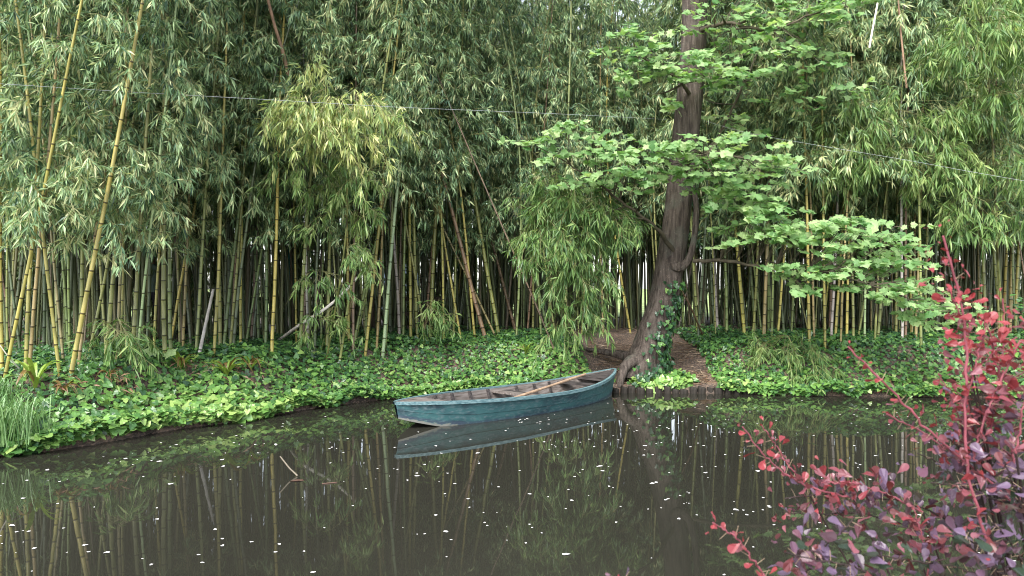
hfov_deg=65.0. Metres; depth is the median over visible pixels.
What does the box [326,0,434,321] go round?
bamboo
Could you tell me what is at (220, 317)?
bamboo
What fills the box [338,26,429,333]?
bamboo
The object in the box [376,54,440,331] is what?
bamboo
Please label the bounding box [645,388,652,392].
wooden stake
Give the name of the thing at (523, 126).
bamboo
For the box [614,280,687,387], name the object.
ivy vine
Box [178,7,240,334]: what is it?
bamboo
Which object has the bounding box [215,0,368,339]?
bamboo
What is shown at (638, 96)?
bamboo
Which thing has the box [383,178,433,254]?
bamboo
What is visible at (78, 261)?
bamboo
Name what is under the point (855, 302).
bamboo
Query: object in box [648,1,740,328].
bamboo
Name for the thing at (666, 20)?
bamboo
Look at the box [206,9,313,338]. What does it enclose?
bamboo
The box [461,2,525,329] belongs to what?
bamboo
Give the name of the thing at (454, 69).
bamboo
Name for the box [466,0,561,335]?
bamboo
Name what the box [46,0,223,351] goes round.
bamboo
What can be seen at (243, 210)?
bamboo
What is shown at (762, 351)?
bamboo
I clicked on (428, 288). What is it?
bamboo
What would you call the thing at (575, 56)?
bamboo
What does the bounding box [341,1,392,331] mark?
bamboo
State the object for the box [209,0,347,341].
bamboo
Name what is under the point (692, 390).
wooden stake
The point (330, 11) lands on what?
bamboo
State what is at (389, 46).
bamboo
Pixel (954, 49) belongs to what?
bamboo
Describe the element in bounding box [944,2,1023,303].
bamboo
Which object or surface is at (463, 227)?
bamboo
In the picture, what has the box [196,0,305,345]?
bamboo
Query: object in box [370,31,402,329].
bamboo
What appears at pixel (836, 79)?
bamboo
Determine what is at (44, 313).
bamboo
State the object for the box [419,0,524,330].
bamboo
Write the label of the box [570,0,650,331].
bamboo
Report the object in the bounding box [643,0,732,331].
bamboo
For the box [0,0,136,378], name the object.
bamboo
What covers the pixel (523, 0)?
sky
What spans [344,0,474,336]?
bamboo
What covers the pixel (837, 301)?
bamboo
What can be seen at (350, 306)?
bamboo
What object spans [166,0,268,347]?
bamboo
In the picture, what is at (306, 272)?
bamboo
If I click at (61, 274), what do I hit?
bamboo
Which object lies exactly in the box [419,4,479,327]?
bamboo
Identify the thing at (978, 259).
bamboo
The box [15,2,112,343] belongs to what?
bamboo
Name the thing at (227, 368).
fern
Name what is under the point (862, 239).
bamboo
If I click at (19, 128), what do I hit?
bamboo
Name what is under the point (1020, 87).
bamboo
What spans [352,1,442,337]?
bamboo
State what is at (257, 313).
bamboo
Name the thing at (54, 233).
bamboo
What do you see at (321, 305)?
bamboo
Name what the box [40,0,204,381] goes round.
bamboo
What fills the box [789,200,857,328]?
bamboo
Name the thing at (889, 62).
bamboo
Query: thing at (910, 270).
bamboo
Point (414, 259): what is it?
bamboo
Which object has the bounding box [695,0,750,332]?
bamboo
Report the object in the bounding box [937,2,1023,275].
bamboo
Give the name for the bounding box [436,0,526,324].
bamboo
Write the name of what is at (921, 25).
bamboo
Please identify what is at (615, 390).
wooden stake
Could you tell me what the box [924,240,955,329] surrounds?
bamboo
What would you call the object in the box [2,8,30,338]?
bamboo
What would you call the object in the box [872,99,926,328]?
bamboo
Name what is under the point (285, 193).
bamboo
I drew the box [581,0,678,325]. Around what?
bamboo
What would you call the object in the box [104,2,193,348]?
bamboo
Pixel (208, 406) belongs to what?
ivy
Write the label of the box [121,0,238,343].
bamboo
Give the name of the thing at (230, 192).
bamboo
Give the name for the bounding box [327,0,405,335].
bamboo
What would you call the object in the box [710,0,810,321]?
bamboo
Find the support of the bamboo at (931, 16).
on the ground at (626, 337)
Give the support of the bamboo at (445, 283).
on the ground at (626, 337)
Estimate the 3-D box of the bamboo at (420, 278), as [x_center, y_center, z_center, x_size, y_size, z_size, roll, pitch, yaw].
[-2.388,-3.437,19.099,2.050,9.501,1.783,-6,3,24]
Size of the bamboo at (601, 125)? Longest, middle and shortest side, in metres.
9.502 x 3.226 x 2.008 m
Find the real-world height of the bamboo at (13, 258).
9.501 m
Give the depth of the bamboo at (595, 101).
16.98 m
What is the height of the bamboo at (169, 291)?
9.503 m
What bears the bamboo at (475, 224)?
on the ground at (626, 337)
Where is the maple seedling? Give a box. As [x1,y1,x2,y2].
[144,348,177,365]
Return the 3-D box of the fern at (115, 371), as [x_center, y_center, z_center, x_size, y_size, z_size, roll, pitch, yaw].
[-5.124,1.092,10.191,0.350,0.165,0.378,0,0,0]
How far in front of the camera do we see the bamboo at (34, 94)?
10.79 m
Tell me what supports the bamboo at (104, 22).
on the ground at (626, 337)
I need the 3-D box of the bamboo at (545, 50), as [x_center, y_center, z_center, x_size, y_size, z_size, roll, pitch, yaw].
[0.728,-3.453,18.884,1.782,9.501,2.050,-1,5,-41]
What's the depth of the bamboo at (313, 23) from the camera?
12.47 m
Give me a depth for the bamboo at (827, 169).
16.56 m
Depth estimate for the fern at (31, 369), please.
9.49 m
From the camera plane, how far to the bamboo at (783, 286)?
19.79 m
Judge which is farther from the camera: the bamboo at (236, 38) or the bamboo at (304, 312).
the bamboo at (304, 312)
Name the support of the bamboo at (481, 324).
on the ground at (626, 337)
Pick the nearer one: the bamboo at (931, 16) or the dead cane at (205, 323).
the dead cane at (205, 323)
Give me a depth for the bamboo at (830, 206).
16.93 m
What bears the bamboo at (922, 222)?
on the ground at (626, 337)
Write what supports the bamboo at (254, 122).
on the ground at (626, 337)
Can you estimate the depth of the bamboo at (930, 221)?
16.02 m
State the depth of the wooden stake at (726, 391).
13.68 m
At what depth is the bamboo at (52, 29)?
9.76 m
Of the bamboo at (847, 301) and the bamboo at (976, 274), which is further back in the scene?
the bamboo at (976, 274)
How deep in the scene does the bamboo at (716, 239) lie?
19.66 m
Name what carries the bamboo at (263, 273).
on the ground at (626, 337)
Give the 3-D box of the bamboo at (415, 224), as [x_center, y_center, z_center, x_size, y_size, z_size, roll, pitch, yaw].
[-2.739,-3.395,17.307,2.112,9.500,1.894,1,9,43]
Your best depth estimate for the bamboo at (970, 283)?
19.17 m
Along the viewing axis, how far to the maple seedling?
11.13 m
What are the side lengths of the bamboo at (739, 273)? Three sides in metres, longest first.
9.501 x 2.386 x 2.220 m
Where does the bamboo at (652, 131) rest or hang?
on the ground at (626, 337)
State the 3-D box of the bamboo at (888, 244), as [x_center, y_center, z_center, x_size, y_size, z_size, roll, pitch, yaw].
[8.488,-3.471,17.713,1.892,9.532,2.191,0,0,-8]
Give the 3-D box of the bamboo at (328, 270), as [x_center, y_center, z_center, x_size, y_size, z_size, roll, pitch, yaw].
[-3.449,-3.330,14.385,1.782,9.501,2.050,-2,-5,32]
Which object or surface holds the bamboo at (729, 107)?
on the ground at (626, 337)
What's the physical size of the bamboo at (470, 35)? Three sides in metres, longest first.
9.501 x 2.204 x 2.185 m
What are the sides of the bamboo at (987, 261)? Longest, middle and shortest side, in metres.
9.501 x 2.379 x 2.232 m
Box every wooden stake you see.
[612,388,618,392]
[620,386,627,392]
[628,386,635,392]
[636,387,644,393]
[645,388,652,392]
[654,386,662,392]
[663,386,670,393]
[679,388,687,393]
[689,386,696,393]
[697,386,705,393]
[707,387,713,392]
[714,387,722,393]
[724,388,731,393]
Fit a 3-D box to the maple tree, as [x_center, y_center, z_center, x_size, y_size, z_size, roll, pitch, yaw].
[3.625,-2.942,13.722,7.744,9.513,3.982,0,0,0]
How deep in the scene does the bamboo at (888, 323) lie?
18.25 m
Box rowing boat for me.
[393,368,616,426]
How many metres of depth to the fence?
18.53 m
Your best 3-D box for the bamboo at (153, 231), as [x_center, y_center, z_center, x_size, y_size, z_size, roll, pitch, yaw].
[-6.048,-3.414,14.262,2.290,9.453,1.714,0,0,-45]
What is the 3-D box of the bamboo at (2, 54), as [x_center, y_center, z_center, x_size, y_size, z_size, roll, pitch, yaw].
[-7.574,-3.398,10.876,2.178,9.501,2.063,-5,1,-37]
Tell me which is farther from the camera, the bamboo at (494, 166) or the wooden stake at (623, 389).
the bamboo at (494, 166)
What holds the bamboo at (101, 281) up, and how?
on the ground at (626, 337)
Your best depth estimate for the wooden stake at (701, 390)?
13.70 m
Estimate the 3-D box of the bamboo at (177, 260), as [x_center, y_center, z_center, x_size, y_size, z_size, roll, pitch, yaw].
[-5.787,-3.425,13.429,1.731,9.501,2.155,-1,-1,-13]
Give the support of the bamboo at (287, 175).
on the ground at (626, 337)
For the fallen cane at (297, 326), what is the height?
1.250 m
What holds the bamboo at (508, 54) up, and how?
on the ground at (626, 337)
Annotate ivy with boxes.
[0,323,591,457]
[629,367,699,392]
[671,322,1023,397]
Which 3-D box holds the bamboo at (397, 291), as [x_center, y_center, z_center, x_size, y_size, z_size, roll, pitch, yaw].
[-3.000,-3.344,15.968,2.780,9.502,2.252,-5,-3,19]
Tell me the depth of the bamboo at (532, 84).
16.76 m
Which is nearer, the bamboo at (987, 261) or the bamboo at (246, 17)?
the bamboo at (246, 17)
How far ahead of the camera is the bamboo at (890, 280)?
18.56 m
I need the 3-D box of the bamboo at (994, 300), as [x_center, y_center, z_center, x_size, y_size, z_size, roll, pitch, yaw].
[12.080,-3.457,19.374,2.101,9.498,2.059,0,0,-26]
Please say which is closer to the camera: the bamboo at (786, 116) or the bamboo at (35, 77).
the bamboo at (35, 77)
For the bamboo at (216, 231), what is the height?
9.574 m
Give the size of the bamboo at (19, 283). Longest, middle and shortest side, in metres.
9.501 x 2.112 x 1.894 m
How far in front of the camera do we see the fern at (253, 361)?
11.90 m
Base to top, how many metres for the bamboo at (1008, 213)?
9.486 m
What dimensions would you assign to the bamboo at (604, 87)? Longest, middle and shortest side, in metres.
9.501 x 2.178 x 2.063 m
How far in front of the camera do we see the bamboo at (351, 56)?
13.80 m
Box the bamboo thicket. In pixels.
[1,0,1023,347]
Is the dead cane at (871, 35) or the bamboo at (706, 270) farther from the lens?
the bamboo at (706, 270)
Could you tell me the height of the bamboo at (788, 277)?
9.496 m
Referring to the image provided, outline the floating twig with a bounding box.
[280,456,297,475]
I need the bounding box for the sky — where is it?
[5,0,1020,288]
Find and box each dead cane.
[0,345,19,368]
[198,289,214,352]
[267,0,288,75]
[681,290,702,334]
[868,3,877,47]
[897,0,907,87]
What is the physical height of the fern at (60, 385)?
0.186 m
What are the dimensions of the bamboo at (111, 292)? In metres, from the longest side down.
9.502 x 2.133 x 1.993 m
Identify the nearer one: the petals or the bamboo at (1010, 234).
the petals
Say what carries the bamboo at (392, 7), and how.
on the ground at (626, 337)
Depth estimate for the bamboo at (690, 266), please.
20.37 m
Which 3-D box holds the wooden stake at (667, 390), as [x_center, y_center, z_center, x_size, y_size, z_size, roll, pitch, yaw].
[2.658,1.988,13.768,0.122,0.625,0.124,0,0,-42]
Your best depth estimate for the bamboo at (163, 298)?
11.47 m
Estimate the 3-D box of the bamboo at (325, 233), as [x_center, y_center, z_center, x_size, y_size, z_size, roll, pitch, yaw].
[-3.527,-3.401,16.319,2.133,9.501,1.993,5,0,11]
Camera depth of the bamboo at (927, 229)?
15.74 m
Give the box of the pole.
[514,373,585,396]
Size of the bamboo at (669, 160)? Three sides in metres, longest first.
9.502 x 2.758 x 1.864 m
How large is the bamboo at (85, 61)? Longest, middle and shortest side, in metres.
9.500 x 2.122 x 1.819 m
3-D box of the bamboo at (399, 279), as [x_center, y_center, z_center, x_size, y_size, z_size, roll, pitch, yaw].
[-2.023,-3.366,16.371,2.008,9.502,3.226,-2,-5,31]
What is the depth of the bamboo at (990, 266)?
18.17 m
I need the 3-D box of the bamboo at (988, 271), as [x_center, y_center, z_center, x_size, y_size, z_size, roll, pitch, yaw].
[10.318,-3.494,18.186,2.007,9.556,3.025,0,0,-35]
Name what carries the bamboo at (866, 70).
on the ground at (626, 337)
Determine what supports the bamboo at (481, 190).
on the ground at (626, 337)
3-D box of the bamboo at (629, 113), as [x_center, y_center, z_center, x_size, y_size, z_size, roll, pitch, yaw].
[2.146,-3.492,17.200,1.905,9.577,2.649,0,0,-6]
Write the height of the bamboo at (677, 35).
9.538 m
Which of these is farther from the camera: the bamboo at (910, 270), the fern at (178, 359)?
the bamboo at (910, 270)
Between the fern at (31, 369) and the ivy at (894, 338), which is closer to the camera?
the fern at (31, 369)
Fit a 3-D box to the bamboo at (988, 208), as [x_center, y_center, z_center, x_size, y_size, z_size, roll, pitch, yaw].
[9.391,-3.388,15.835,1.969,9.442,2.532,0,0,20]
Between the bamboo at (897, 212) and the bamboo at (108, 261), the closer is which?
the bamboo at (108, 261)
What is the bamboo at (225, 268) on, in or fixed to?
on the ground at (626, 337)
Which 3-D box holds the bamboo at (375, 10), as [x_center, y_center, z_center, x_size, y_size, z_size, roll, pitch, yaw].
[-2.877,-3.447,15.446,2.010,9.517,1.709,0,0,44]
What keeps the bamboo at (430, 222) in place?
on the ground at (626, 337)
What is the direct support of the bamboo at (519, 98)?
on the ground at (626, 337)
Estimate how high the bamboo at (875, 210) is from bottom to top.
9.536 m
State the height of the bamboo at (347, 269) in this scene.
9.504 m
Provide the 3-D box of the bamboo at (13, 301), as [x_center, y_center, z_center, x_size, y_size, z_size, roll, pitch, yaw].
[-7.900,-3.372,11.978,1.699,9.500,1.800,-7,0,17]
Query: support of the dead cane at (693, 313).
on the ground at (626, 337)
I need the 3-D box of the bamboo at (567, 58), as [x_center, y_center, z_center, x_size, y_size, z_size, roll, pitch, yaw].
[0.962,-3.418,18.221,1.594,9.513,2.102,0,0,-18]
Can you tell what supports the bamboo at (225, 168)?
on the ground at (626, 337)
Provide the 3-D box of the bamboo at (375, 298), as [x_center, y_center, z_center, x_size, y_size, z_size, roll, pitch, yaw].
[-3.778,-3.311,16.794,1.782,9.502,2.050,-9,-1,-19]
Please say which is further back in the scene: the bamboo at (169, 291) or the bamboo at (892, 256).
the bamboo at (892, 256)
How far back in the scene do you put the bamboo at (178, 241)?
14.40 m
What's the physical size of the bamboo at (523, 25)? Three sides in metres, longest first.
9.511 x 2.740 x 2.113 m
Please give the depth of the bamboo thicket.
18.65 m
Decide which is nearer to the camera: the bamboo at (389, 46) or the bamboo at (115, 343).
the bamboo at (115, 343)
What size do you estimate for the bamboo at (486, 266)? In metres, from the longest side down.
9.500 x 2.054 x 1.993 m
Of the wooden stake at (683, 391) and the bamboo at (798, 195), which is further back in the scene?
the bamboo at (798, 195)
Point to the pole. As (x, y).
(551, 385)
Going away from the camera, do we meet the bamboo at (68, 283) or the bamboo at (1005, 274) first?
the bamboo at (68, 283)
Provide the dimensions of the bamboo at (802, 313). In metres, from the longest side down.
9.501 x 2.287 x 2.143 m
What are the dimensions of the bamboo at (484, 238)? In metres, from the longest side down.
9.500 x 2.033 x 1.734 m
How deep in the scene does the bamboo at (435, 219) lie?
15.64 m
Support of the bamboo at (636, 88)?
on the ground at (626, 337)
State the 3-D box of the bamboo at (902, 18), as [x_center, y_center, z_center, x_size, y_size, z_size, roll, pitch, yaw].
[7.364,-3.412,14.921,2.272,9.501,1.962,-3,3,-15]
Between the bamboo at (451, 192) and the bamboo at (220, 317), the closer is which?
the bamboo at (220, 317)
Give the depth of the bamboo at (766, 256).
15.69 m
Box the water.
[0,392,1023,575]
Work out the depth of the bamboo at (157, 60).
10.89 m
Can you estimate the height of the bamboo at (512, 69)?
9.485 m
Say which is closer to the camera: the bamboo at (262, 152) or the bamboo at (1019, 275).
the bamboo at (262, 152)
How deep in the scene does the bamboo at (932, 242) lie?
17.57 m
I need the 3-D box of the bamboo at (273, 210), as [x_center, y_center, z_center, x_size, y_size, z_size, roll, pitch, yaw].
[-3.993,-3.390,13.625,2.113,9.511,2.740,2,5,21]
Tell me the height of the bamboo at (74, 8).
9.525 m
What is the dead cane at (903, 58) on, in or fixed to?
attached to the bamboo at (902, 18)
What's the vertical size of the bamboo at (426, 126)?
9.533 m
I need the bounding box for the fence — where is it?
[167,293,446,326]
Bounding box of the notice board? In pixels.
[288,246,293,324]
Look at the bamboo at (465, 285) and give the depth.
16.84 m
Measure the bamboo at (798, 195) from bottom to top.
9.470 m
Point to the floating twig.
(296, 474)
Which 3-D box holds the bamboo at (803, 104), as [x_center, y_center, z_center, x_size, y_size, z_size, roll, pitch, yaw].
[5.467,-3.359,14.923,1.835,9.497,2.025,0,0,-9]
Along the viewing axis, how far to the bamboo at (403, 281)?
15.02 m
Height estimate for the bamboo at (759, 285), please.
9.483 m
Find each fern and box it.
[6,357,61,390]
[50,379,81,395]
[95,367,126,378]
[165,348,202,368]
[205,357,252,376]
[235,355,268,369]
[515,343,532,354]
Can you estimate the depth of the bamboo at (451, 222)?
17.68 m
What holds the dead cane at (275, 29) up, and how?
attached to the bamboo at (303, 31)
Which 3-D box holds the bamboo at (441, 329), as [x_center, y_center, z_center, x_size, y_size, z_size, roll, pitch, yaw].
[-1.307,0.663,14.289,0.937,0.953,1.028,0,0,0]
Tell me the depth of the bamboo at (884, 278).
18.76 m
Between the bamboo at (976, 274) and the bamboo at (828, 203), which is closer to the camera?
the bamboo at (828, 203)
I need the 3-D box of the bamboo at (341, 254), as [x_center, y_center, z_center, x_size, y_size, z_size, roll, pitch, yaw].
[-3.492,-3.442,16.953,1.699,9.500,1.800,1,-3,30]
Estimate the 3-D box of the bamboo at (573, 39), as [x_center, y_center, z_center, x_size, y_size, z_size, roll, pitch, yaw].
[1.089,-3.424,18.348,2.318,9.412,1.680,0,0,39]
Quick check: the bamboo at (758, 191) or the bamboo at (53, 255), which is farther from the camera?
the bamboo at (758, 191)
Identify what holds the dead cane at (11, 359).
on the ground at (626, 337)
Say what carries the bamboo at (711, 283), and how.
on the ground at (626, 337)
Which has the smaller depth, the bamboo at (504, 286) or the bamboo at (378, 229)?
the bamboo at (378, 229)
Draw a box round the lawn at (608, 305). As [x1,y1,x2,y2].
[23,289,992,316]
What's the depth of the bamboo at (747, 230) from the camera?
15.68 m
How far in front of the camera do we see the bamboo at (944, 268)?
18.55 m
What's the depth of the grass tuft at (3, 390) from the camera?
9.19 m
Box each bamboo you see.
[0,0,35,352]
[0,0,57,190]
[0,0,87,374]
[0,0,111,349]
[0,0,111,361]
[0,0,129,376]
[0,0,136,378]
[0,0,138,365]
[0,0,159,377]
[0,5,36,101]
[1,0,76,353]
[1,1,67,159]
[1,8,133,346]
[2,0,123,349]
[2,0,123,351]
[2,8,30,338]
[2,26,58,314]
[2,33,50,334]
[5,0,142,346]
[9,20,146,344]
[9,31,93,339]
[12,3,141,321]
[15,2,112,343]
[15,3,92,349]
[29,1,144,340]
[33,0,191,359]
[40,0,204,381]
[46,0,192,367]
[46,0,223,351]
[64,315,164,380]
[65,0,206,358]
[65,6,129,342]
[66,0,225,364]
[67,0,215,353]
[84,0,240,363]
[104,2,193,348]
[111,0,219,352]
[118,12,211,342]
[120,1,206,338]
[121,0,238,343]
[125,0,222,347]
[130,0,243,345]
[132,7,236,346]
[136,8,216,340]
[149,0,264,344]
[153,0,219,349]
[160,0,282,356]
[160,0,283,353]
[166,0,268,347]
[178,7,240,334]
[184,0,284,343]
[186,0,269,341]
[190,2,289,336]
[191,0,287,342]
[192,1,285,324]
[193,2,287,335]
[194,4,296,313]
[194,14,263,337]
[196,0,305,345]
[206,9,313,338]
[208,0,330,346]
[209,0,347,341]
[212,0,335,346]
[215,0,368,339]
[220,2,332,338]
[221,7,282,338]
[225,0,329,342]
[226,0,342,351]
[238,0,340,347]
[244,139,393,359]
[246,0,386,349]
[253,48,427,359]
[255,5,345,333]
[263,2,355,346]
[269,0,388,355]
[279,32,380,330]
[281,0,376,348]
[291,0,409,350]
[291,0,452,366]
[293,0,379,338]
[295,0,404,340]
[298,162,370,332]
[309,3,435,335]
[310,1,360,289]
[315,0,383,335]
[317,0,495,336]
[321,0,445,356]
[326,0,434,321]
[326,5,355,321]
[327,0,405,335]
[333,1,398,319]
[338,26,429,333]
[339,0,434,352]
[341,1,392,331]
[342,0,444,346]
[343,3,428,335]
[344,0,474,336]
[347,0,487,341]
[349,195,412,328]
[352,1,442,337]
[353,0,457,360]
[354,0,505,344]
[357,0,473,339]
[364,2,432,268]
[366,4,462,333]
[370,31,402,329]
[371,3,453,336]
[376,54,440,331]
[379,1,465,337]
[380,0,462,336]
[380,0,556,355]
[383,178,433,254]
[388,0,483,337]
[390,185,438,282]
[393,178,448,325]
[394,2,469,315]
[399,2,507,340]
[401,1,490,331]
[404,201,433,318]
[405,0,496,338]
[413,0,505,334]
[414,2,499,333]
[414,56,456,330]
[414,300,462,346]
[416,0,540,309]
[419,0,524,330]
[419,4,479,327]
[424,3,490,329]
[425,43,494,331]
[426,0,521,324]
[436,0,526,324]
[438,184,463,320]
[440,0,515,330]
[443,0,512,330]
[443,8,514,328]
[447,0,569,334]
[451,20,508,325]
[453,11,501,306]
[454,1,549,334]
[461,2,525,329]
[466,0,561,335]
[467,20,511,325]
[471,7,531,252]
[475,0,583,326]
[490,6,538,182]
[492,0,587,327]
[496,0,565,328]
[497,0,603,331]
[500,170,653,378]
[502,0,577,314]
[503,0,545,287]
[510,0,577,314]
[519,0,606,319]
[520,0,589,326]
[520,0,609,335]
[522,0,648,336]
[529,0,598,325]
[537,0,616,328]
[544,0,629,332]
[564,0,660,332]
[569,0,642,332]
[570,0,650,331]
[573,0,630,321]
[573,0,648,331]
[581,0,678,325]
[594,0,657,327]
[605,0,671,268]
[615,0,702,267]
[618,16,680,255]
[619,7,672,301]
[625,0,721,328]
[629,0,702,326]
[640,0,755,337]
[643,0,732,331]
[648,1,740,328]
[649,0,750,333]
[651,0,763,330]
[656,193,721,326]
[657,18,729,327]
[658,1,713,326]
[662,0,754,327]
[673,0,785,329]
[680,2,760,330]
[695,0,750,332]
[697,0,763,332]
[698,2,771,320]
[699,98,755,300]
[701,43,754,326]
[702,0,824,331]
[706,0,812,330]
[708,3,818,331]
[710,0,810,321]
[711,84,746,327]
[713,2,802,330]
[716,204,777,313]
[718,0,818,331]
[720,0,817,338]
[721,0,827,337]
[727,12,805,297]
[735,326,846,395]
[740,203,763,326]
[751,4,854,330]
[753,0,848,330]
[754,0,861,340]
[760,0,822,324]
[760,54,826,327]
[760,240,814,308]
[761,0,867,344]
[769,0,878,349]
[778,1,815,328]
[780,3,814,326]
[781,6,827,326]
[787,0,847,328]
[788,0,882,310]
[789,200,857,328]
[794,0,908,345]
[795,6,895,333]
[795,48,991,337]
[801,3,888,335]
[802,0,899,335]
[805,0,890,336]
[808,1,898,231]
[812,0,912,335]
[818,13,897,330]
[820,101,861,318]
[825,41,908,331]
[827,7,921,334]
[846,0,944,341]
[847,0,941,336]
[854,186,896,326]
[855,55,942,317]
[855,88,936,242]
[857,0,982,347]
[860,195,895,330]
[861,0,957,331]
[862,228,907,321]
[866,249,869,328]
[867,7,981,338]
[870,0,983,336]
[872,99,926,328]
[873,3,951,331]
[875,7,925,331]
[878,11,973,326]
[878,13,958,327]
[879,1,973,336]
[881,0,989,332]
[882,194,948,329]
[886,3,988,331]
[890,0,980,312]
[893,0,985,327]
[901,0,1023,326]
[908,0,999,330]
[922,0,977,326]
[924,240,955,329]
[936,1,1023,334]
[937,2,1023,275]
[940,0,1023,334]
[943,0,1023,328]
[943,0,1023,334]
[943,242,948,321]
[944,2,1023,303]
[944,32,988,321]
[945,52,1017,318]
[946,10,1022,326]
[956,0,1023,331]
[968,191,972,317]
[972,85,1020,323]
[976,1,1022,332]
[976,255,976,293]
[979,235,988,279]
[981,217,1023,320]
[982,77,1023,324]
[985,145,1020,333]
[985,212,995,328]
[1003,3,1023,238]
[1007,10,1023,240]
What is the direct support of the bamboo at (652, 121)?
on the ground at (626, 337)
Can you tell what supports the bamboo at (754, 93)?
on the ground at (626, 337)
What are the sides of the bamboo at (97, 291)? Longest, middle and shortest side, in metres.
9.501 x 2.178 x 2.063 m
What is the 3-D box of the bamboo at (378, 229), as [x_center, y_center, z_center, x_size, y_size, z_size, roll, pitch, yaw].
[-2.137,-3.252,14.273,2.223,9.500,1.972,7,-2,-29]
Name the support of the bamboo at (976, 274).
on the ground at (626, 337)
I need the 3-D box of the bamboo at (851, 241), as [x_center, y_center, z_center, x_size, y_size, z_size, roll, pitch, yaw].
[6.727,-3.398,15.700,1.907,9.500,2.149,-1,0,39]
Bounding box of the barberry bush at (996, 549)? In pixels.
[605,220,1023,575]
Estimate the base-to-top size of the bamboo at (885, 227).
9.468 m
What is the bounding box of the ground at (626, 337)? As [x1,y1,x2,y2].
[0,317,1023,454]
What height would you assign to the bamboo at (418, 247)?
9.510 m
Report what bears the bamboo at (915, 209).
on the ground at (626, 337)
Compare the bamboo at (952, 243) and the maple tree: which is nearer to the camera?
the maple tree
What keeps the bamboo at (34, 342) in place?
on the ground at (626, 337)
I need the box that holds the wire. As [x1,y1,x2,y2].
[9,84,1022,180]
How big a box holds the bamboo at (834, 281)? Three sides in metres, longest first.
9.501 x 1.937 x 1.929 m
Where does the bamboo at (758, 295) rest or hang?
on the ground at (626, 337)
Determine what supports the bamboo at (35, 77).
on the ground at (626, 337)
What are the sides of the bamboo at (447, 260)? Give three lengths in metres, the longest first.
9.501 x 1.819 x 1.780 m
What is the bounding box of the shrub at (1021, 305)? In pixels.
[1010,294,1023,349]
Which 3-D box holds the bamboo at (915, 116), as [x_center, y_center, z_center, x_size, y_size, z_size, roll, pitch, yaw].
[7.813,-3.432,15.442,1.910,9.501,1.872,2,0,-8]
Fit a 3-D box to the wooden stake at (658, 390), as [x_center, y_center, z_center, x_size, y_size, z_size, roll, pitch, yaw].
[2.513,1.994,13.803,0.145,0.612,0.144,0,0,0]
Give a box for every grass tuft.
[0,374,36,404]
[0,391,79,447]
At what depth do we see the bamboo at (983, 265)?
15.76 m
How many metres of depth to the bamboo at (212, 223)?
12.99 m
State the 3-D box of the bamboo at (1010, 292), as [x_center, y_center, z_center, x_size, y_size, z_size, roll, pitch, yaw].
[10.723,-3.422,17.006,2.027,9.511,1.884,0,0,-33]
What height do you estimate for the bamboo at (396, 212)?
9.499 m
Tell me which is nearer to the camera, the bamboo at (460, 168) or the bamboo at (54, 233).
the bamboo at (54, 233)
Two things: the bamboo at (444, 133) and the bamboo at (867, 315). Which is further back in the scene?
the bamboo at (867, 315)
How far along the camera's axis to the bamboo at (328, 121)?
11.71 m
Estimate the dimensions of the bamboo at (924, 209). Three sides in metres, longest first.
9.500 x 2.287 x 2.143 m
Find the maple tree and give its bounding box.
[496,0,990,387]
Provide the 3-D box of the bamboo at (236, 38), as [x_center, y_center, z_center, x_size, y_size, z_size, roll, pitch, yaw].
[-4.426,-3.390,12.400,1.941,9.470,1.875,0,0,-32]
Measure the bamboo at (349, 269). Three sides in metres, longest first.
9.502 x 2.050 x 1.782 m
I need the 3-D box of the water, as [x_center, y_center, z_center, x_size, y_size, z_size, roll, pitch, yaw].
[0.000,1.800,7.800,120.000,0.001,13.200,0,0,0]
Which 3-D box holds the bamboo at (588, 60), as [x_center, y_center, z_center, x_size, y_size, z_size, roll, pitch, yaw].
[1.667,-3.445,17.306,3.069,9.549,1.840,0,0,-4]
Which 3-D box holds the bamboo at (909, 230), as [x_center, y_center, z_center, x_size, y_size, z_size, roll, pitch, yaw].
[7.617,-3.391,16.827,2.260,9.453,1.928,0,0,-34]
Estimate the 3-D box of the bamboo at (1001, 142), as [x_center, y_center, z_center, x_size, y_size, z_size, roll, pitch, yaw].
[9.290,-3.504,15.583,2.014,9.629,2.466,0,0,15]
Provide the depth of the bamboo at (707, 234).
17.59 m
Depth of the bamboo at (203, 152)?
10.50 m
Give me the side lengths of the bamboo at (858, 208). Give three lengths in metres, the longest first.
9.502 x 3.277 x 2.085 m
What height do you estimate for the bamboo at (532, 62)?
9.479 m
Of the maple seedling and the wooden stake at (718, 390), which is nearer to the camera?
the maple seedling
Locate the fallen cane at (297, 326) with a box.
[277,277,356,339]
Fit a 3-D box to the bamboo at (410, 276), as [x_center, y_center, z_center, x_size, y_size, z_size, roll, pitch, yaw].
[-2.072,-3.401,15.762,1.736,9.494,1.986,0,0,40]
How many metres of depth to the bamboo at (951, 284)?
17.90 m
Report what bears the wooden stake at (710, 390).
on the ground at (626, 337)
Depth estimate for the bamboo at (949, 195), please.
16.79 m
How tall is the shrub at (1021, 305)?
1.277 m
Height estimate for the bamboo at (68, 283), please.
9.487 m
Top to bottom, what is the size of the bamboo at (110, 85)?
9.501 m

